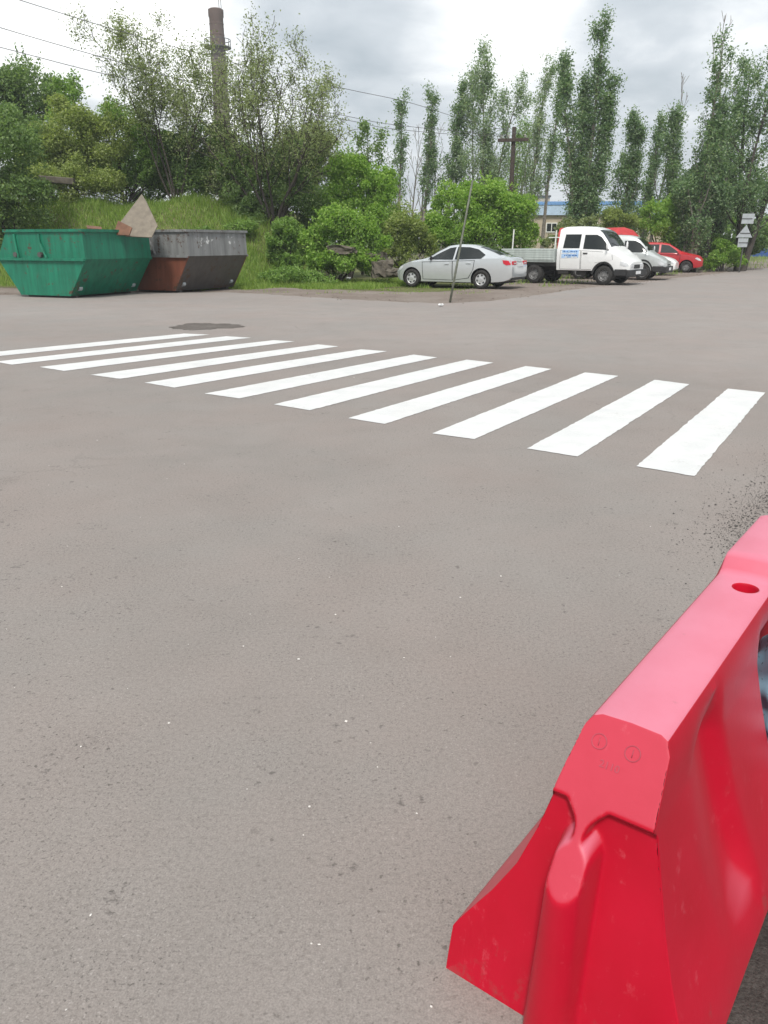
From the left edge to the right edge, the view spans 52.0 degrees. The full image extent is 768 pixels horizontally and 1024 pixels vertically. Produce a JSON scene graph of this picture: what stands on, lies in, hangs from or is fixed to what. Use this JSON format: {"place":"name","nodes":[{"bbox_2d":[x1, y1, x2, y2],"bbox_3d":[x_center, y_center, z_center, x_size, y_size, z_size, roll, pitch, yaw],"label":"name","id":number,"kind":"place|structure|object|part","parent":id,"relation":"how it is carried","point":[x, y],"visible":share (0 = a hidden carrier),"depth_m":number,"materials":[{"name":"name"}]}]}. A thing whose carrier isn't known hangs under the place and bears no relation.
{"place":"outdoors","nodes":[
{"label":"outdoors","id":0,"kind":"place"},
{"bbox_2d":[0,191,767,293],"bbox_3d":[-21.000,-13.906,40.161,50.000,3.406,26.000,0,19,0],"label":"grassy bank","id":1,"kind":"structure","parent":0,"point":[357,274],"depth_m":33.02,"materials":[{"name":"plant"}]},
{"bbox_2d":[0,95,61,249],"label":"thicket","id":2,"kind":"object","parent":1,"relation":"on","point":[20,183],"visible":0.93,"depth_m":30.14,"materials":[{"name":"green plant"}]},
{"bbox_2d":[0,42,74,198],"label":"dense tree","id":3,"kind":"object","parent":1,"relation":"on","point":[16,79],"visible":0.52,"depth_m":40.42,"materials":[{"name":"green plant"}]},
{"bbox_2d":[1,158,127,202],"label":"thicket","id":4,"kind":"object","parent":1,"relation":"on","point":[96,180],"visible":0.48,"depth_m":34.03,"materials":[{"name":"green plant"}]},
{"bbox_2d":[39,175,74,184],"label":"concrete beam","id":5,"kind":"structure","parent":4,"relation":"in","point":[62,180],"depth_m":33.29,"materials":[{"name":"concrete"}]},
{"bbox_2d":[4,142,139,192],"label":"thicket","id":6,"kind":"object","parent":1,"relation":"on","point":[85,164],"depth_m":44.51,"materials":[{"name":"green plant"}]},
{"bbox_2d":[43,68,104,193],"bbox_3d":[-14.634,-17.772,37.492,3.340,6.100,3.076,0,19,0],"label":"young tree","id":7,"kind":"object","parent":1,"relation":"on","point":[69,88],"visible":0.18,"depth_m":36.53,"materials":[{"name":"green plant"}]},
{"bbox_2d":[15,92,143,194],"bbox_3d":[-13.719,-16.269,35.463,5.862,4.690,3.866,0,19,0],"label":"thicket","id":8,"kind":"object","parent":1,"relation":"on","point":[88,128],"visible":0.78,"depth_m":34.93,"materials":[{"name":"green plant"}]},
{"bbox_2d":[94,87,183,203],"bbox_3d":[-10.906,-16.762,36.507,4.788,5.290,3.526,0,19,0],"label":"thicket","id":9,"kind":"object","parent":1,"relation":"on","point":[143,169],"visible":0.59,"depth_m":35.98,"materials":[{"name":"green plant"}]},
{"bbox_2d":[75,160,208,202],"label":"thicket","id":10,"kind":"object","parent":1,"relation":"on","point":[129,188],"visible":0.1,"depth_m":38.69,"materials":[{"name":"green plant"}]},
{"bbox_2d":[57,1,246,198],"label":"airy tree","id":11,"kind":"object","parent":1,"relation":"on","point":[150,92],"visible":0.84,"depth_m":33.26,"materials":[{"name":"green plant"}]},
{"bbox_2d":[156,116,257,199],"bbox_3d":[-7.847,-15.820,35.677,4.881,4.014,3.386,0,19,0],"label":"thicket","id":12,"kind":"object","parent":1,"relation":"on","point":[196,167],"visible":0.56,"depth_m":34.99,"materials":[{"name":"green plant"}]},
{"bbox_2d":[195,214,258,234],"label":"weed clump","id":13,"kind":"object","parent":1,"relation":"on","point":[248,226],"visible":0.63,"depth_m":31.70,"materials":[{"name":"green plant"}]},
{"bbox_2d":[158,1,355,225],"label":"airy tree","id":14,"kind":"object","parent":1,"relation":"on","point":[313,97],"visible":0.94,"depth_m":31.71,"materials":[{"name":"green plant"}]},
{"bbox_2d":[214,119,330,230],"bbox_3d":[-4.772,-13.323,33.985,5.106,6.506,3.650,0,19,0],"label":"thicket","id":15,"kind":"object","parent":1,"relation":"on","point":[250,201],"visible":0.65,"depth_m":33.10,"materials":[{"name":"green plant"}]},
{"bbox_2d":[221,37,330,204],"bbox_3d":[-4.770,-16.404,33.449,4.539,6.604,3.652,-7,20,-21],"label":"airy tree","id":16,"kind":"object","parent":1,"relation":"on","point":[265,82],"visible":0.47,"depth_m":32.59,"materials":[{"name":"green plant"}]},
{"bbox_2d":[264,211,306,267],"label":"bush","id":17,"kind":"object","parent":1,"relation":"on","point":[279,238],"visible":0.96,"depth_m":30.98,"materials":[{"name":"green plant"}]},
{"bbox_2d":[257,260,338,284],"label":"weed clump","id":18,"kind":"object","parent":1,"relation":"on","point":[295,273],"visible":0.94,"depth_m":29.36,"materials":[{"name":"green plant"}]},
{"bbox_2d":[327,245,357,254],"bbox_3d":[-1.608,-9.968,29.984,1.109,0.333,0.626,7,15,15],"label":"rubble block","id":19,"kind":"object","parent":1,"relation":"on","point":[342,249],"depth_m":29.75,"materials":[{"name":"stone"}]},
{"bbox_2d":[296,202,393,280],"bbox_3d":[-1.530,-10.357,30.522,3.832,3.154,2.586,0,19,0],"label":"bush","id":20,"kind":"object","parent":1,"relation":"on","point":[339,225],"visible":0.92,"depth_m":30.29,"materials":[{"name":"green plant"}]},
{"bbox_2d":[347,116,400,274],"bbox_3d":[-0.730,-14.983,37.738,2.797,7.233,3.279,-9,21,-25],"label":"young tree","id":21,"kind":"object","parent":1,"relation":"on","point":[364,127],"visible":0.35,"depth_m":36.70,"materials":[{"name":"green plant"}]},
{"bbox_2d":[365,251,388,261],"bbox_3d":[-0.424,-9.889,30.679,1.221,0.417,0.712,6,14,20],"label":"rubble block","id":22,"kind":"object","parent":1,"relation":"on","point":[383,255],"depth_m":30.33,"materials":[{"name":"stone"}]},
{"bbox_2d":[371,259,392,277],"bbox_3d":[-0.070,-9.328,30.218,0.896,0.656,0.756,-9,20,-9],"label":"rubble block","id":23,"kind":"object","parent":1,"relation":"on","point":[379,267],"depth_m":29.90,"materials":[{"name":"stone"}]},
{"bbox_2d":[385,268,398,277],"bbox_3d":[0.401,-9.030,29.690,0.733,0.373,0.611,-2,13,6],"label":"rubble block","id":24,"kind":"object","parent":1,"relation":"on","point":[391,272],"depth_m":29.47,"materials":[{"name":"stone"}]},
{"bbox_2d":[378,197,438,267],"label":"bush","id":25,"kind":"object","parent":1,"relation":"on","point":[404,247],"visible":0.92,"depth_m":33.67,"materials":[{"name":"green plant"}]},
{"bbox_2d":[0,268,767,1023],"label":"road","id":26,"kind":"structure","parent":0,"point":[198,860],"depth_m":3.33,"materials":[{"name":"asphalt"}]},
{"bbox_2d":[0,229,151,297],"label":"green skip","id":27,"kind":"object","parent":26,"relation":"on","point":[71,263],"visible":0.99,"depth_m":22.78,"materials":[{"name":"paint"}]},
{"bbox_2d":[86,225,101,228],"bbox_3d":[-8.441,-8.274,22.951,0.585,0.163,0.414,0,19,0],"label":"broken board","id":28,"kind":"object","parent":27,"relation":"on","point":[93,227],"visible":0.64,"depth_m":22.91,"materials":[{"name":"brown wood"}]},
{"bbox_2d":[115,221,131,235],"bbox_3d":[-7.656,-8.311,23.067,0.526,0.430,0.262,8,21,23],"label":"broken board","id":29,"kind":"object","parent":27,"relation":"in","point":[124,229],"visible":1,"depth_m":23.09,"materials":[{"name":"brown wood"}]},
{"bbox_2d":[121,194,157,237],"bbox_3d":[-7.410,-8.780,23.325,1.180,1.259,0.998,-15,24,-37],"label":"broken board","id":30,"kind":"object","parent":27,"relation":"in","point":[138,218],"visible":0.88,"depth_m":23.57,"materials":[{"name":"wood"}]},
{"bbox_2d":[0,334,207,355],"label":"crossing stripe","id":31,"kind":"object","parent":26,"relation":"on","point":[32,350],"visible":1,"depth_m":12.29,"materials":[{"name":"paint"}]},
{"bbox_2d":[0,336,247,364],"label":"crossing stripe","id":32,"kind":"object","parent":26,"relation":"on","point":[97,352],"visible":1,"depth_m":11.60,"materials":[{"name":"paint"}]},
{"bbox_2d":[43,340,293,370],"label":"crossing stripe","id":33,"kind":"object","parent":26,"relation":"on","point":[80,365],"visible":1,"depth_m":10.99,"materials":[{"name":"paint"}]},
{"bbox_2d":[169,323,244,329],"bbox_3d":[-3.357,-3.532,14.980,1.445,0.001,1.371,0,19,0],"label":"broken road patch","id":34,"kind":"object","parent":26,"relation":"on","point":[193,326],"visible":1,"depth_m":14.94,"materials":[{"name":"asphalt"}]},
{"bbox_2d":[93,344,336,378],"bbox_3d":[-2.090,-2.088,10.752,0.535,0.001,3.927,15,24,36],"label":"crossing stripe","id":35,"kind":"object","parent":26,"relation":"on","point":[161,369],"visible":1,"depth_m":10.44,"materials":[{"name":"paint"}]},
{"bbox_2d":[146,349,384,387],"bbox_3d":[-1.319,-1.905,10.216,0.531,0.001,3.866,14,23,36],"label":"crossing stripe","id":36,"kind":"object","parent":26,"relation":"on","point":[201,378],"visible":1,"depth_m":9.86,"materials":[{"name":"paint"}]},
{"bbox_2d":[205,355,436,397],"bbox_3d":[-0.541,-1.694,9.598,0.498,0.001,3.834,14,23,35],"label":"crossing stripe","id":37,"kind":"object","parent":26,"relation":"on","point":[259,388],"visible":1,"depth_m":9.20,"materials":[{"name":"paint"}]},
{"bbox_2d":[14,377,685,1010],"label":"pale stones","id":38,"kind":"object","parent":26,"relation":"on","point":[344,721],"visible":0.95,"depth_m":2.60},
{"bbox_2d":[275,360,491,409],"bbox_3d":[0.210,-1.517,9.077,0.489,0.001,3.856,13,23,33],"label":"crossing stripe","id":39,"kind":"object","parent":26,"relation":"on","point":[320,400],"visible":1,"depth_m":8.69,"materials":[{"name":"paint"}]},
{"bbox_2d":[350,366,549,423],"bbox_3d":[0.902,-1.329,8.525,0.419,0.001,3.866,12,22,31],"label":"crossing stripe","id":40,"kind":"object","parent":26,"relation":"on","point":[388,414],"visible":1,"depth_m":8.07,"materials":[{"name":"paint"}]},
{"bbox_2d":[433,372,616,438],"bbox_3d":[1.597,-1.146,7.991,0.431,0.001,3.862,12,22,31],"label":"crossing stripe","id":41,"kind":"object","parent":26,"relation":"on","point":[479,425],"visible":1,"depth_m":7.58,"materials":[{"name":"paint"}]},
{"bbox_2d":[446,515,767,1023],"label":"road barrier","id":42,"kind":"object","parent":26,"relation":"on","point":[579,904],"visible":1,"depth_m":1.56,"materials":[{"name":"red plastic"}]},
{"bbox_2d":[757,634,767,739],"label":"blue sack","id":43,"kind":"object","parent":42,"relation":"in","point":[762,663],"visible":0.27,"depth_m":2.13,"materials":[{"name":"plastic"}]},
{"bbox_2d":[528,380,688,455],"bbox_3d":[2.285,-0.971,7.479,0.424,0.001,3.834,12,22,30],"label":"crossing stripe","id":44,"kind":"object","parent":26,"relation":"on","point":[581,436],"visible":1,"depth_m":7.02,"materials":[{"name":"paint"}]},
{"bbox_2d":[637,389,764,475],"bbox_3d":[2.916,-0.794,6.960,0.410,0.001,3.750,11,22,30],"label":"crossing stripe","id":45,"kind":"object","parent":26,"relation":"on","point":[691,446],"visible":1,"depth_m":6.47,"materials":[{"name":"paint"}]},
{"bbox_2d":[668,444,767,600],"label":"asphalt crumbs","id":46,"kind":"object","parent":26,"relation":"on","point":[735,525],"visible":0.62,"depth_m":4.55,"materials":[{"name":"asphalt"}]},
{"bbox_2d":[737,214,754,272],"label":"traffic sign","id":47,"kind":"object","parent":26,"relation":"on","point":[745,231],"visible":0.92,"depth_m":41.91,"materials":[{"name":"metal"}]},
{"bbox_2d":[726,911,767,1023],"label":"road edge dirt","id":48,"kind":"structure","parent":26,"relation":"on","point":[750,1005],"depth_m":1.67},
{"bbox_2d":[0,259,767,302],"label":"parking dirt","id":49,"kind":"structure","parent":0,"point":[514,290],"depth_m":25.95,"materials":[{"name":"soil"}]},
{"bbox_2d":[137,229,247,291],"bbox_3d":[-6.758,-8.433,26.408,3.220,1.905,3.070,10,21,27],"label":"grey skip","id":50,"kind":"object","parent":49,"relation":"on","point":[187,259],"visible":0.68,"depth_m":25.25,"materials":[{"name":"paint"}]},
{"bbox_2d":[5,266,763,302],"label":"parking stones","id":51,"kind":"object","parent":49,"relation":"on","point":[521,294],"visible":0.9,"depth_m":26.59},
{"bbox_2d":[449,180,473,302],"bbox_3d":[2.054,-7.177,21.005,0.061,3.160,1.048,14,23,35],"label":"leaning pole","id":52,"kind":"object","parent":49,"relation":"on","point":[456,266],"visible":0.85,"depth_m":20.99,"materials":[{"name":"metal"}]},
{"bbox_2d":[398,244,526,288],"bbox_3d":[2.773,-8.851,28.291,4.461,1.480,2.013,10,21,27],"label":"silver car","id":53,"kind":"object","parent":49,"relation":"on","point":[481,266],"visible":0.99,"depth_m":27.42,"materials":[{"name":"paint"}]},
{"bbox_3d":[1.940,-8.798,27.891,1.202,1.113,0.344,10,21,27],"label":"door","id":54,"kind":"part","parent":53,"relation":"part of","materials":[{"name":"silver metal"}]},
{"bbox_3d":[2.960,-8.620,27.363,1.182,1.118,0.342,10,21,27],"label":"door","id":55,"kind":"part","parent":53,"relation":"part of","materials":[{"name":"silver metal"}]},
{"bbox_3d":[3.930,-9.139,27.515,0.760,0.296,1.169,10,21,27],"label":"rear window","id":56,"kind":"part","parent":53,"relation":"part of","materials":[{"name":"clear glass"}]},
{"bbox_2d":[501,226,645,284],"bbox_3d":[7.468,-10.139,31.075,5.337,2.119,2.273,13,23,34],"label":"pickup truck","id":57,"kind":"object","parent":49,"relation":"on","point":[603,256],"visible":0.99,"depth_m":30.02,"materials":[{"name":"white paint"}]},
{"bbox_3d":[7.179,-9.975,30.208,0.838,1.271,0.181,13,23,34],"label":"door","id":58,"kind":"part","parent":57,"relation":"part of","materials":[{"name":"white paint"}]},
{"bbox_3d":[8.040,-9.762,29.615,1.248,1.251,0.207,13,23,34],"label":"door","id":59,"kind":"part","parent":57,"relation":"part of","materials":[{"name":"white paint"}]},
{"bbox_2d":[557,227,638,247],"bbox_3d":[10.950,-12.639,38.231,4.790,2.229,2.002,7,20,19],"label":"covered trailer","id":60,"kind":"object","parent":49,"relation":"on","point":[622,231],"visible":0.02,"depth_m":37.25,"materials":[{"name":"red fabric"}]},
{"bbox_2d":[571,235,672,279],"bbox_3d":[10.232,-11.285,34.857,4.765,1.846,2.172,9,21,25],"label":"van","id":61,"kind":"object","parent":49,"relation":"on","point":[653,261],"visible":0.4,"depth_m":33.59,"materials":[{"name":"paint"}]},
{"bbox_3d":[10.781,-11.019,33.683,1.172,1.100,0.183,9,21,25],"label":"door","id":62,"kind":"part","parent":61,"relation":"part of","materials":[{"name":"grey paint"}]},
{"bbox_2d":[638,192,685,247],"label":"bush","id":63,"kind":"object","parent":49,"relation":"on","point":[659,223],"visible":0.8,"depth_m":43.80,"materials":[{"name":"green plant"}]},
{"bbox_2d":[656,255,678,274],"bbox_3d":[12.705,-12.691,39.579,3.910,1.458,1.907,9,21,25],"label":"white hatchback","id":64,"kind":"object","parent":49,"relation":"on","point":[675,263],"visible":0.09,"depth_m":38.50,"materials":[{"name":"paint"}]},
{"bbox_2d":[648,242,703,272],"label":"red estate car","id":65,"kind":"object","parent":49,"relation":"on","point":[688,262],"visible":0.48,"depth_m":42.48,"materials":[{"name":"paint"}]},
{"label":"door","id":66,"kind":"part","parent":65,"relation":"part of","materials":[{"name":"red paint"}]},
{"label":"door","id":67,"kind":"part","parent":65,"relation":"part of","materials":[{"name":"red paint"}]},
{"bbox_2d":[668,230,767,268],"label":"bush","id":68,"kind":"object","parent":49,"relation":"on","point":[761,244],"visible":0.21,"depth_m":46.96,"materials":[{"name":"green plant"}]},
{"bbox_2d":[703,234,747,271],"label":"bush","id":69,"kind":"object","parent":49,"relation":"on","point":[723,253],"visible":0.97,"depth_m":43.73,"materials":[{"name":"green plant"}]},
{"bbox_2d":[725,216,767,254],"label":"bush","id":70,"kind":"object","parent":49,"relation":"on","point":[762,232],"visible":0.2,"depth_m":56.11,"materials":[{"name":"green plant"}]},
{"bbox_2d":[0,246,767,291],"bbox_3d":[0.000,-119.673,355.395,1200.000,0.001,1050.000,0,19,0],"label":"ground","id":71,"kind":"structure","parent":0,"point":[410,289],"depth_m":27.93,"materials":[{"name":"soil"}]},
{"bbox_2d":[204,0,230,200],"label":"chimney","id":72,"kind":"object","parent":71,"relation":"on","point":[216,15],"visible":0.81,"depth_m":130.66,"materials":[{"name":"brick"}]},
{"bbox_2d":[277,119,351,247],"bbox_3d":[-3.214,-14.857,37.207,4.604,7.310,3.131,0,19,0],"label":"thicket","id":73,"kind":"object","parent":71,"relation":"on","point":[322,154],"visible":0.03,"depth_m":36.23,"materials":[{"name":"green plant"}]},
{"bbox_2d":[302,139,403,277],"bbox_3d":[-1.193,-13.157,34.460,4.198,5.880,3.603,5,20,15],"label":"maple clump","id":74,"kind":"object","parent":71,"relation":"on","point":[379,188],"visible":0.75,"depth_m":33.85,"materials":[{"name":"green plant"}]},
{"bbox_2d":[387,149,395,259],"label":"dead tree","id":75,"kind":"object","parent":71,"relation":"on","point":[393,201],"visible":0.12,"depth_m":56.15,"materials":[{"name":"grey plant"}]},
{"bbox_2d":[387,85,412,259],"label":"poplar tree","id":76,"kind":"object","parent":71,"relation":"on","point":[400,159],"visible":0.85,"depth_m":52.22,"materials":[{"name":"green plant"}]},
{"bbox_2d":[406,118,427,261],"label":"dead tree","id":77,"kind":"object","parent":71,"relation":"on","point":[414,186],"visible":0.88,"depth_m":54.79,"materials":[{"name":"grey plant"}]},
{"bbox_2d":[416,136,433,259],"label":"dead tree","id":78,"kind":"object","parent":71,"relation":"on","point":[421,207],"visible":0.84,"depth_m":54.56,"materials":[{"name":"grey plant"}]},
{"bbox_2d":[416,79,444,258],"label":"poplar tree","id":79,"kind":"object","parent":71,"relation":"on","point":[431,155],"visible":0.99,"depth_m":53.31,"materials":[{"name":"green plant"}]},
{"bbox_2d":[430,123,444,252],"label":"dead tree","id":80,"kind":"object","parent":71,"relation":"on","point":[435,163],"visible":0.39,"depth_m":55.78,"materials":[{"name":"grey plant"}]},
{"bbox_2d":[435,72,471,249],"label":"poplar tree","id":81,"kind":"object","parent":71,"relation":"on","point":[457,125],"visible":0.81,"depth_m":53.38,"materials":[{"name":"green plant"}]},
{"bbox_2d":[457,131,477,241],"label":"dead tree","id":82,"kind":"object","parent":71,"relation":"on","point":[468,174],"visible":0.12,"depth_m":56.28,"materials":[{"name":"wood"}]},
{"bbox_2d":[423,169,542,252],"bbox_3d":[4.300,-12.614,34.776,5.593,4.682,3.511,0,19,0],"label":"bush","id":83,"kind":"object","parent":71,"relation":"on","point":[506,211],"visible":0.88,"depth_m":34.17,"materials":[{"name":"green plant"}]},
{"bbox_2d":[449,34,537,242],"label":"poplar tree","id":84,"kind":"object","parent":71,"relation":"on","point":[489,161],"visible":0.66,"depth_m":51.89,"materials":[{"name":"green plant"}]},
{"bbox_2d":[498,127,528,247],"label":"utility pole","id":85,"kind":"object","parent":71,"relation":"on","point":[513,140],"visible":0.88,"depth_m":51.00,"materials":[{"name":"brown wood"}]},
{"bbox_2d":[0,47,500,136],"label":"power line","id":86,"kind":"object","parent":85,"relation":"attached to","point":[210,96],"visible":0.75,"depth_m":32.40,"materials":[{"name":"metal"}]},
{"bbox_2d":[0,27,503,135],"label":"power line","id":87,"kind":"object","parent":85,"relation":"attached to","point":[215,88],"visible":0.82,"depth_m":32.53,"materials":[{"name":"metal"}]},
{"bbox_2d":[20,0,524,135],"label":"power line","id":88,"kind":"object","parent":85,"relation":"attached to","point":[237,63],"visible":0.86,"depth_m":34.32,"materials":[{"name":"metal"}]},
{"bbox_2d":[503,105,536,222],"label":"poplar tree","id":89,"kind":"object","parent":71,"relation":"on","point":[518,168],"visible":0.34,"depth_m":59.79,"materials":[{"name":"green plant"}]},
{"bbox_2d":[518,52,560,246],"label":"poplar tree","id":90,"kind":"object","parent":71,"relation":"on","point":[538,129],"visible":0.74,"depth_m":54.75,"materials":[{"name":"green plant"}]},
{"bbox_2d":[326,203,767,253],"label":"wood","id":91,"kind":"object","parent":71,"relation":"on","point":[333,243],"visible":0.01,"depth_m":108.93,"materials":[{"name":"green plant"}]},
{"bbox_2d":[540,56,574,248],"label":"poplar tree","id":92,"kind":"object","parent":71,"relation":"on","point":[549,162],"visible":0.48,"depth_m":56.65,"materials":[{"name":"green plant"}]},
{"bbox_2d":[540,214,603,248],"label":"bush","id":93,"kind":"object","parent":71,"relation":"on","point":[591,220],"visible":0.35,"depth_m":44.98,"materials":[{"name":"green plant"}]},
{"bbox_2d":[547,3,627,224],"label":"poplar tree","id":94,"kind":"object","parent":71,"relation":"on","point":[585,177],"visible":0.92,"depth_m":45.12,"materials":[{"name":"green plant"}]},
{"bbox_2d":[516,195,662,248],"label":"building","id":95,"kind":"structure","parent":71,"relation":"on","point":[554,208],"depth_m":69.50,"materials":[{"name":"beige plaster"},{"name":"blue painted metal"},{"name":"glass"}]},
{"bbox_2d":[546,223,556,231],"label":"window","id":96,"kind":"structure","parent":95,"relation":"in","point":[549,226],"depth_m":69.97,"materials":[{"name":"white glass"}]},
{"bbox_2d":[599,105,651,231],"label":"poplar tree","id":97,"kind":"object","parent":71,"relation":"on","point":[629,169],"visible":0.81,"depth_m":49.51,"materials":[{"name":"green plant"}]},
{"bbox_2d":[601,205,649,234],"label":"bush","id":98,"kind":"object","parent":71,"relation":"on","point":[612,216],"visible":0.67,"depth_m":46.62,"materials":[{"name":"green plant"}]},
{"bbox_2d":[636,105,668,241],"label":"poplar tree","id":99,"kind":"object","parent":71,"relation":"on","point":[649,189],"visible":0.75,"depth_m":53.27,"materials":[{"name":"green plant"}]},
{"bbox_2d":[649,73,689,241],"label":"dead tree","id":100,"kind":"object","parent":71,"relation":"on","point":[650,239],"visible":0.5,"depth_m":51.53,"materials":[{"name":"grey plant"}]},
{"bbox_2d":[655,92,688,231],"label":"poplar tree","id":101,"kind":"object","parent":71,"relation":"on","point":[673,155],"visible":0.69,"depth_m":49.50,"materials":[{"name":"green plant"}]},
{"bbox_2d":[667,23,738,271],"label":"poplar tree","id":102,"kind":"object","parent":71,"relation":"on","point":[709,152],"visible":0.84,"depth_m":41.65,"materials":[{"name":"green plant"}]},
{"bbox_2d":[670,158,736,271],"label":"roadside tree","id":103,"kind":"object","parent":71,"relation":"on","point":[723,191],"visible":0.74,"depth_m":42.32,"materials":[{"name":"green plant"}]},
{"bbox_2d":[701,13,736,269],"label":"poplar tree","id":104,"kind":"object","parent":71,"relation":"on","point":[705,251],"visible":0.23,"depth_m":44.39,"materials":[{"name":"green plant"}]},
{"bbox_2d":[670,157,767,254],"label":"thicket","id":105,"kind":"object","parent":71,"relation":"on","point":[673,184],"visible":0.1,"depth_m":44.51,"materials":[{"name":"green plant"}]},
{"bbox_2d":[702,42,767,270],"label":"poplar tree","id":106,"kind":"object","parent":71,"relation":"on","point":[741,205],"visible":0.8,"depth_m":43.03,"materials":[{"name":"green plant"}]},
{"bbox_2d":[713,111,761,239],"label":"poplar tree","id":107,"kind":"object","parent":71,"relation":"on","point":[720,225],"visible":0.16,"depth_m":48.13,"materials":[{"name":"green plant"}]},
{"bbox_2d":[750,249,767,257],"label":"blue fence","id":108,"kind":"object","parent":71,"relation":"on","point":[762,254],"visible":0.2,"depth_m":87.43,"materials":[{"name":"metal"}]},
{"bbox_2d":[0,0,767,241],"label":"sky","id":109,"kind":"structure","parent":0,"point":[381,47],"materials":[{"name":"white"}]}
]}

